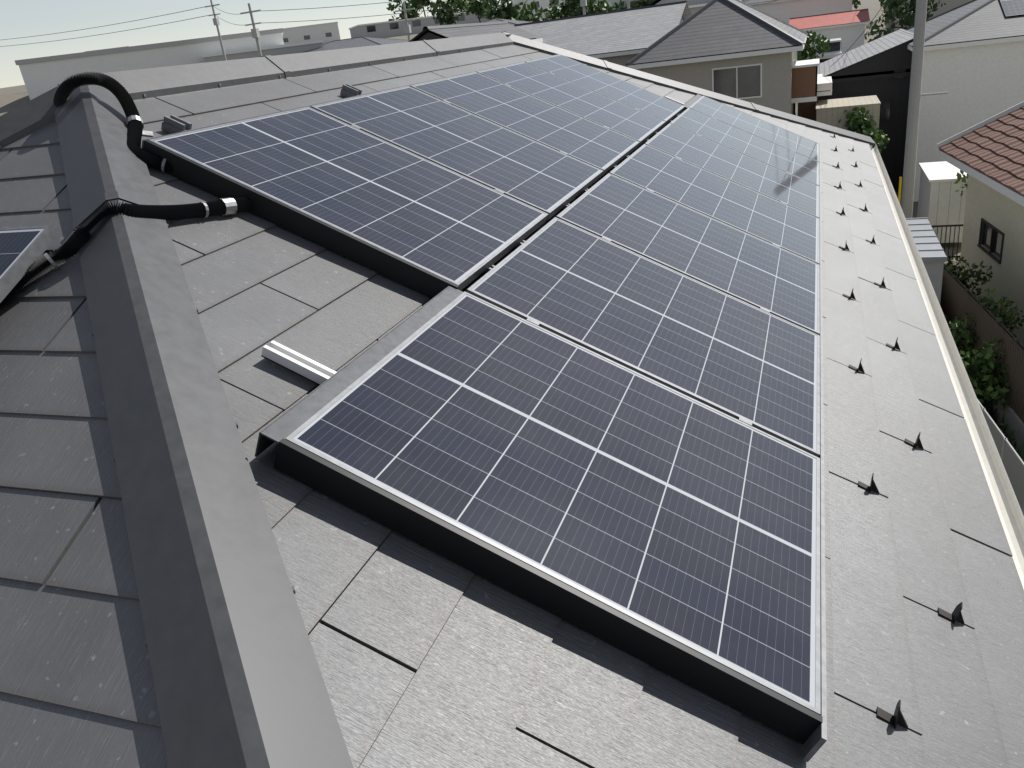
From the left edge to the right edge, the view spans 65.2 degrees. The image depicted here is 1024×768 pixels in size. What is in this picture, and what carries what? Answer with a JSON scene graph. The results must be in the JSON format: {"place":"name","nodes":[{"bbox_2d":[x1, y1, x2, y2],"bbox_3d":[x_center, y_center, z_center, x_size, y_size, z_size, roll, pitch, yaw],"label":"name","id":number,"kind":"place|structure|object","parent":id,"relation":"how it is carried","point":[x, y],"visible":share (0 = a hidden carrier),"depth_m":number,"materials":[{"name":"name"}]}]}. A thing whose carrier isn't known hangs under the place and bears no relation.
{"place":"outdoors","nodes":[
{"label":"outdoors","id":0,"kind":"place"},
{"bbox_2d":[0,0,510,87],"label":"sky","id":1,"kind":"structure","parent":0,"point":[19,19],"materials":[{"name":"white"}]},
{"bbox_2d":[409,21,542,42],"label":"house roof","id":2,"kind":"structure","parent":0,"point":[444,31],"depth_m":24.75,"materials":[{"name":"white"}]},
{"bbox_2d":[0,0,961,271],"bbox_3d":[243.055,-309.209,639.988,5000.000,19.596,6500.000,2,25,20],"label":"ground","id":3,"kind":"structure","parent":0,"point":[14,98],"depth_m":98.01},
{"bbox_2d":[14,28,283,99],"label":"white block","id":4,"kind":"structure","parent":3,"relation":"on","point":[41,75],"depth_m":95.12,"materials":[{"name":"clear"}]},
{"bbox_2d":[202,40,323,61],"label":"building","id":5,"kind":"structure","parent":3,"relation":"on","point":[294,48],"depth_m":96.89,"materials":[{"name":"white"}]},
{"bbox_2d":[283,22,340,43],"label":"block","id":6,"kind":"structure","parent":3,"relation":"on","point":[327,32],"depth_m":270.16,"materials":[{"name":"white"}]},
{"bbox_2d":[302,37,407,52],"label":"house roof","id":7,"kind":"structure","parent":3,"relation":"on","point":[353,42],"depth_m":97.11,"materials":[{"name":"white"}]},
{"bbox_2d":[386,0,427,20],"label":"hill tree","id":8,"kind":"object","parent":3,"relation":"on","point":[419,7],"visible":0.6,"depth_m":211.34,"materials":[{"name":"green plant"}]},
{"bbox_2d":[409,0,429,16],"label":"hill tree","id":9,"kind":"object","parent":3,"relation":"on","point":[424,3],"visible":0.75,"depth_m":211.79,"materials":[{"name":"green plant"}]},
{"bbox_2d":[348,12,492,37],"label":"block","id":10,"kind":"structure","parent":3,"relation":"on","point":[393,28],"depth_m":184.52,"materials":[{"name":"white"}]},
{"bbox_2d":[427,0,463,24],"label":"ridge tree","id":11,"kind":"object","parent":3,"relation":"on","point":[447,12],"visible":0.94,"depth_m":149.04,"materials":[{"name":"green plant"}]},
{"bbox_2d":[446,0,463,11],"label":"hill tree","id":12,"kind":"object","parent":3,"relation":"on","point":[451,2],"visible":0.26,"depth_m":212.71,"materials":[{"name":"green plant"}]},
{"bbox_2d":[452,0,473,12],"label":"hill tree","id":13,"kind":"object","parent":3,"relation":"on","point":[463,6],"visible":0.3,"depth_m":200.29,"materials":[{"name":"green plant"}]},
{"bbox_2d":[464,0,492,22],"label":"ridge tree","id":14,"kind":"object","parent":3,"relation":"on","point":[476,9],"visible":0.67,"depth_m":153.38,"materials":[{"name":"green plant"}]},
{"bbox_2d":[480,0,519,19],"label":"ridge tree","id":15,"kind":"object","parent":3,"relation":"on","point":[502,11],"visible":0.75,"depth_m":142.94,"materials":[{"name":"green plant"}]},
{"bbox_2d":[483,18,528,25],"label":"house roof","id":16,"kind":"structure","parent":3,"relation":"on","point":[512,22],"depth_m":98.44,"materials":[{"name":"white"}]},
{"bbox_2d":[493,2,526,19],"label":"ridge tree","id":17,"kind":"object","parent":3,"relation":"on","point":[520,3],"visible":0.02,"depth_m":151.11,"materials":[{"name":"green plant"}]},
{"bbox_2d":[512,1,548,21],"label":"ridge tree","id":18,"kind":"object","parent":3,"relation":"on","point":[527,15],"visible":0.4,"depth_m":136.53,"materials":[{"name":"green plant"}]},
{"bbox_2d":[512,0,572,19],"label":"block","id":19,"kind":"structure","parent":3,"relation":"on","point":[544,4],"depth_m":182.95,"materials":[{"name":"white"}]},
{"bbox_2d":[544,0,568,18],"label":"ridge tree","id":20,"kind":"object","parent":3,"relation":"on","point":[550,10],"visible":0.17,"depth_m":141.02,"materials":[{"name":"green plant"}]},
{"bbox_2d":[552,0,588,18],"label":"ridge tree","id":21,"kind":"object","parent":3,"relation":"on","point":[570,8],"visible":0.73,"depth_m":133.66,"materials":[{"name":"green plant"}]},
{"bbox_2d":[204,0,947,217],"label":"poles","id":22,"kind":"object","parent":3,"relation":"on","point":[906,198],"visible":0.55,"depth_m":22.43,"materials":[{"name":"concrete"}]},
{"bbox_2d":[0,0,886,66],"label":"wires","id":23,"kind":"object","parent":22,"relation":"hanging from","point":[315,20],"visible":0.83,"depth_m":65.66,"materials":[{"name":"black"}]},
{"bbox_2d":[582,0,615,13],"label":"ridge tree","id":24,"kind":"object","parent":3,"relation":"on","point":[603,6],"visible":0.27,"depth_m":134.85,"materials":[{"name":"green plant"}]},
{"bbox_2d":[564,0,642,13],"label":"block","id":25,"kind":"structure","parent":3,"relation":"on","point":[611,2],"depth_m":141.59,"materials":[{"name":"white"}]},
{"bbox_2d":[609,0,638,9],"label":"ridge tree","id":26,"kind":"object","parent":3,"relation":"on","point":[621,3],"visible":0.11,"depth_m":140.63,"materials":[{"name":"green plant"}]},
{"bbox_2d":[632,0,652,7],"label":"ridge tree","id":27,"kind":"object","parent":3,"relation":"on","point":[644,2],"visible":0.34,"depth_m":139.65,"materials":[{"name":"green plant"}]},
{"bbox_2d":[647,0,710,13],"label":"house","id":28,"kind":"structure","parent":3,"relation":"on","point":[694,6],"depth_m":52.88,"materials":[{"name":"white"}]},
{"bbox_2d":[746,0,851,23],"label":"house","id":29,"kind":"structure","parent":3,"relation":"on","point":[785,10],"depth_m":64.70,"materials":[{"name":"white"}]},
{"bbox_2d":[797,30,830,60],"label":"tree","id":30,"kind":"object","parent":3,"relation":"on","point":[808,52],"visible":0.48,"depth_m":49.50,"materials":[{"name":"green plant"}]},
{"bbox_2d":[798,74,831,120],"bbox_3d":[11.591,-9.510,31.386,1.600,4.580,4.400,2,25,20],"label":"brown annex","id":31,"kind":"object","parent":3,"relation":"on","point":[806,110],"visible":0.27,"depth_m":29.30,"materials":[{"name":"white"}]},
{"bbox_2d":[815,38,841,63],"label":"van","id":32,"kind":"object","parent":3,"relation":"on","point":[835,48],"visible":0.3,"depth_m":51.87,"materials":[{"name":"white metal"}]},
{"bbox_2d":[789,9,869,58],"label":"house","id":33,"kind":"structure","parent":3,"relation":"on","point":[847,28],"depth_m":57.00,"materials":[{"name":"white"}]},
{"bbox_2d":[816,95,880,132],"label":"beige store","id":34,"kind":"structure","parent":3,"relation":"on","point":[831,112],"depth_m":27.49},
{"bbox_2d":[852,0,860,8],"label":"tree","id":35,"kind":"object","parent":3,"relation":"on","point":[856,5],"visible":0.12,"depth_m":68.78,"materials":[{"name":"green plant"}]},
{"bbox_2d":[839,107,889,153],"bbox_3d":[11.912,-7.458,27.403,1.690,3.894,1.851,-12,23,-10],"label":"bush","id":36,"kind":"object","parent":3,"relation":"on","point":[878,137],"visible":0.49,"depth_m":26.80,"materials":[{"name":"green plant"}]},
{"bbox_2d":[864,0,945,42],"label":"tree","id":37,"kind":"object","parent":3,"relation":"on","point":[900,12],"visible":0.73,"depth_m":48.22,"materials":[{"name":"green plant"}]},
{"bbox_2d":[906,217,946,303],"bbox_3d":[8.965,-2.097,17.688,0.560,2.405,3.420,2,25,20],"label":"lean to","id":38,"kind":"object","parent":3,"relation":"on","point":[931,252],"visible":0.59,"depth_m":16.25,"materials":[{"name":"grey metal"}]},
{"bbox_2d":[885,0,971,31],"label":"house","id":39,"kind":"structure","parent":3,"relation":"on","point":[950,5],"depth_m":55.05,"materials":[{"name":"white"}]},
{"bbox_2d":[917,161,967,242],"bbox_3d":[13.497,-5.708,24.954,1.300,1.920,2.920,2,25,20],"label":"storage shed","id":40,"kind":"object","parent":3,"relation":"on","point":[941,201],"visible":0.61,"depth_m":23.90,"materials":[{"name":"white"}]},
{"bbox_2d":[931,224,963,257],"bbox_3d":[12.408,-4.037,22.630,1.400,0.950,0.040,2,25,20],"label":"railing","id":41,"kind":"object","parent":3,"relation":"on","point":[950,226],"visible":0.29,"depth_m":22.58,"materials":[{"name":"black metal"}]},
{"bbox_2d":[942,310,952,334],"bbox_3d":[9.206,-1.012,16.777,1.458,1.090,1.451,2,25,20],"label":"shrub","id":42,"kind":"object","parent":3,"relation":"on","point":[945,315],"visible":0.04,"depth_m":16.71,"materials":[{"name":"green plant"}]},
{"bbox_2d":[905,0,1023,201],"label":"white house","id":43,"kind":"structure","parent":3,"relation":"on","point":[973,61],"depth_m":27.86,"materials":[{"name":"white paint"}]},
{"bbox_2d":[950,323,979,386],"bbox_3d":[8.481,-0.516,15.483,1.530,1.370,1.679,-18,25,-23],"label":"shrub","id":44,"kind":"object","parent":3,"relation":"on","point":[957,326],"visible":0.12,"depth_m":15.22,"materials":[{"name":"green plant"}]},
{"bbox_2d":[960,345,996,417],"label":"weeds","id":45,"kind":"object","parent":3,"relation":"on","point":[985,405],"visible":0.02,"depth_m":14.23,"materials":[{"name":"green plant"}]},
{"bbox_2d":[940,264,1023,461],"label":"wall","id":46,"kind":"structure","parent":3,"relation":"on","point":[958,299],"depth_m":14.04,"materials":[{"name":"concrete"}]},
{"bbox_2d":[942,255,992,302],"bbox_3d":[9.567,-2.076,17.359,1.496,1.484,1.280,2,25,20],"label":"bush","id":47,"kind":"object","parent":46,"relation":"attached to","point":[964,274],"visible":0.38,"depth_m":17.10,"materials":[{"name":"green plant"}]},
{"bbox_2d":[949,287,1023,356],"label":"bush","id":48,"kind":"object","parent":46,"relation":"attached to","point":[1009,317],"visible":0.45,"depth_m":15.07,"materials":[{"name":"green plant"}]},
{"bbox_2d":[960,339,1009,411],"bbox_3d":[8.404,-0.026,14.050,1.364,1.620,1.578,2,25,20],"label":"shrub","id":49,"kind":"object","parent":3,"relation":"on","point":[986,365],"visible":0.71,"depth_m":13.78,"materials":[{"name":"green plant"}]},
{"bbox_2d":[973,388,1023,460],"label":"weeds","id":50,"kind":"object","parent":3,"relation":"on","point":[1021,455],"depth_m":13.40,"materials":[{"name":"green plant"}]},
{"bbox_2d":[977,399,1023,514],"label":"wall","id":51,"kind":"structure","parent":3,"relation":"on","point":[1012,462],"depth_m":11.47,"materials":[{"name":"concrete"}]},
{"bbox_2d":[994,421,1014,442],"bbox_3d":[7.573,0.841,13.236,1.308,0.869,1.170,2,25,20],"label":"shrub","id":52,"kind":"object","parent":3,"relation":"on","point":[1010,434],"visible":0.03,"depth_m":12.92,"materials":[{"name":"green plant"}]},
{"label":"house","id":53,"kind":"structure","parent":3,"relation":"on"},
{"bbox_2d":[869,145,1023,588],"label":"gutter","id":54,"kind":"object","parent":53,"relation":"on","point":[1010,513],"visible":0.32,"depth_m":3.32,"materials":[{"name":"beige metal"}]},
{"bbox_3d":[-0.728,-1.307,5.240,6.189,1.567,10.809,2,25,20],"label":"roof","id":55,"kind":"object","parent":53,"relation":"on","visible":0},
{"bbox_2d":[0,121,168,767],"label":"hip end tiles","id":56,"kind":"object","parent":55,"relation":"on","point":[77,688],"visible":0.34,"depth_m":1.51,"materials":[{"name":"stone"}]},
{"bbox_2d":[0,197,252,308],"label":"hose","id":57,"kind":"object","parent":56,"relation":"on","point":[76,240],"visible":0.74,"depth_m":2.18,"materials":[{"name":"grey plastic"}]},
{"bbox_2d":[43,158,208,268],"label":"conduit fittings","id":58,"kind":"object","parent":57,"relation":"on","point":[51,261],"visible":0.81,"depth_m":2.40,"materials":[{"name":"grey metal"}]},
{"bbox_2d":[0,44,863,647],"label":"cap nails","id":59,"kind":"object","parent":55,"relation":"on","point":[198,312],"visible":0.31,"depth_m":1.99,"materials":[{"name":"metal"}]},
{"bbox_2d":[87,123,787,641],"bbox_3d":[-0.729,-1.315,5.237,6.189,1.547,10.809,2,25,20],"label":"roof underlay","id":60,"kind":"object","parent":55,"relation":"on","point":[321,623],"depth_m":1.37,"materials":[{"name":"black"}]},
{"bbox_2d":[133,44,1023,767],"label":"tiles","id":61,"kind":"object","parent":60,"relation":"on","point":[441,662],"visible":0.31,"depth_m":1.85,"materials":[{"name":"stone"}]},
{"bbox_2d":[53,71,172,171],"bbox_3d":[-1.469,-0.889,2.897,1.418,0.454,0.260,11,29,37],"label":"hose","id":62,"kind":"object","parent":61,"relation":"on","point":[67,87],"visible":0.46,"depth_m":2.78,"materials":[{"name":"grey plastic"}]},
{"bbox_2d":[126,115,236,215],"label":"hose fittings","id":63,"kind":"object","parent":61,"relation":"on","point":[231,205],"visible":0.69,"depth_m":2.48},
{"bbox_2d":[0,54,820,714],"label":"solar panels","id":64,"kind":"object","parent":61,"relation":"on","point":[594,436],"visible":0.98,"depth_m":2.50,"materials":[{"name":"blue glass"}]},
{"bbox_2d":[142,54,826,761],"bbox_3d":[0.556,-1.272,4.512,2.252,1.151,6.850,2,25,20],"label":"solar panel racking","id":65,"kind":"object","parent":61,"relation":"on","point":[700,672],"visible":0.21,"depth_m":1.58,"materials":[{"name":"metal"}]},
{"bbox_2d":[831,132,964,729],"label":"snow guards","id":66,"kind":"object","parent":61,"relation":"on","point":[898,716],"visible":1,"depth_m":2.33,"materials":[{"name":"black metal"}]},
{"bbox_2d":[0,31,875,767],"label":"ridge caps","id":67,"kind":"object","parent":55,"relation":"on","point":[238,679],"visible":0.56,"depth_m":1.54,"materials":[{"name":"grey metal"}]},
{"bbox_2d":[514,1,691,70],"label":"roof","id":68,"kind":"structure","parent":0,"point":[622,37],"depth_m":34.59,"materials":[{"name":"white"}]},
{"bbox_2d":[626,0,807,114],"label":"beige house","id":69,"kind":"structure","parent":0,"point":[740,50],"depth_m":26.62,"materials":[{"name":"white"}]},
{"bbox_2d":[791,59,818,102],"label":"balcony","id":70,"kind":"structure","parent":69,"relation":"attached to","point":[804,81],"depth_m":26.48,"materials":[{"name":"brown wood"}]},
{"bbox_2d":[818,29,913,191],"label":"black house","id":71,"kind":"structure","parent":0,"point":[880,68],"depth_m":30.72,"materials":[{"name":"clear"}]},
{"bbox_2d":[954,170,968,195],"bbox_3d":[13.437,-4.850,22.308,1.940,2.747,1.968,12,30,37],"label":"yard tree","id":72,"kind":"object","parent":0,"point":[960,177],"visible":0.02,"depth_m":22.14,"materials":[{"name":"green plant"}]},
{"bbox_2d":[937,101,1023,344],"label":"cream house","id":73,"kind":"structure","parent":0,"point":[993,231],"depth_m":18.70,"materials":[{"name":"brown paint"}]},
{"bbox_2d":[938,106,1023,195],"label":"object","id":74,"kind":"object","parent":73,"relation":"on","point":[993,150],"visible":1,"depth_m":18.51,"materials":[{"name":"red tile"}]},
{"bbox_2d":[1000,0,1023,15],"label":"solar panel","id":75,"kind":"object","parent":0,"point":[1012,7],"visible":1,"depth_m":27.99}
]}

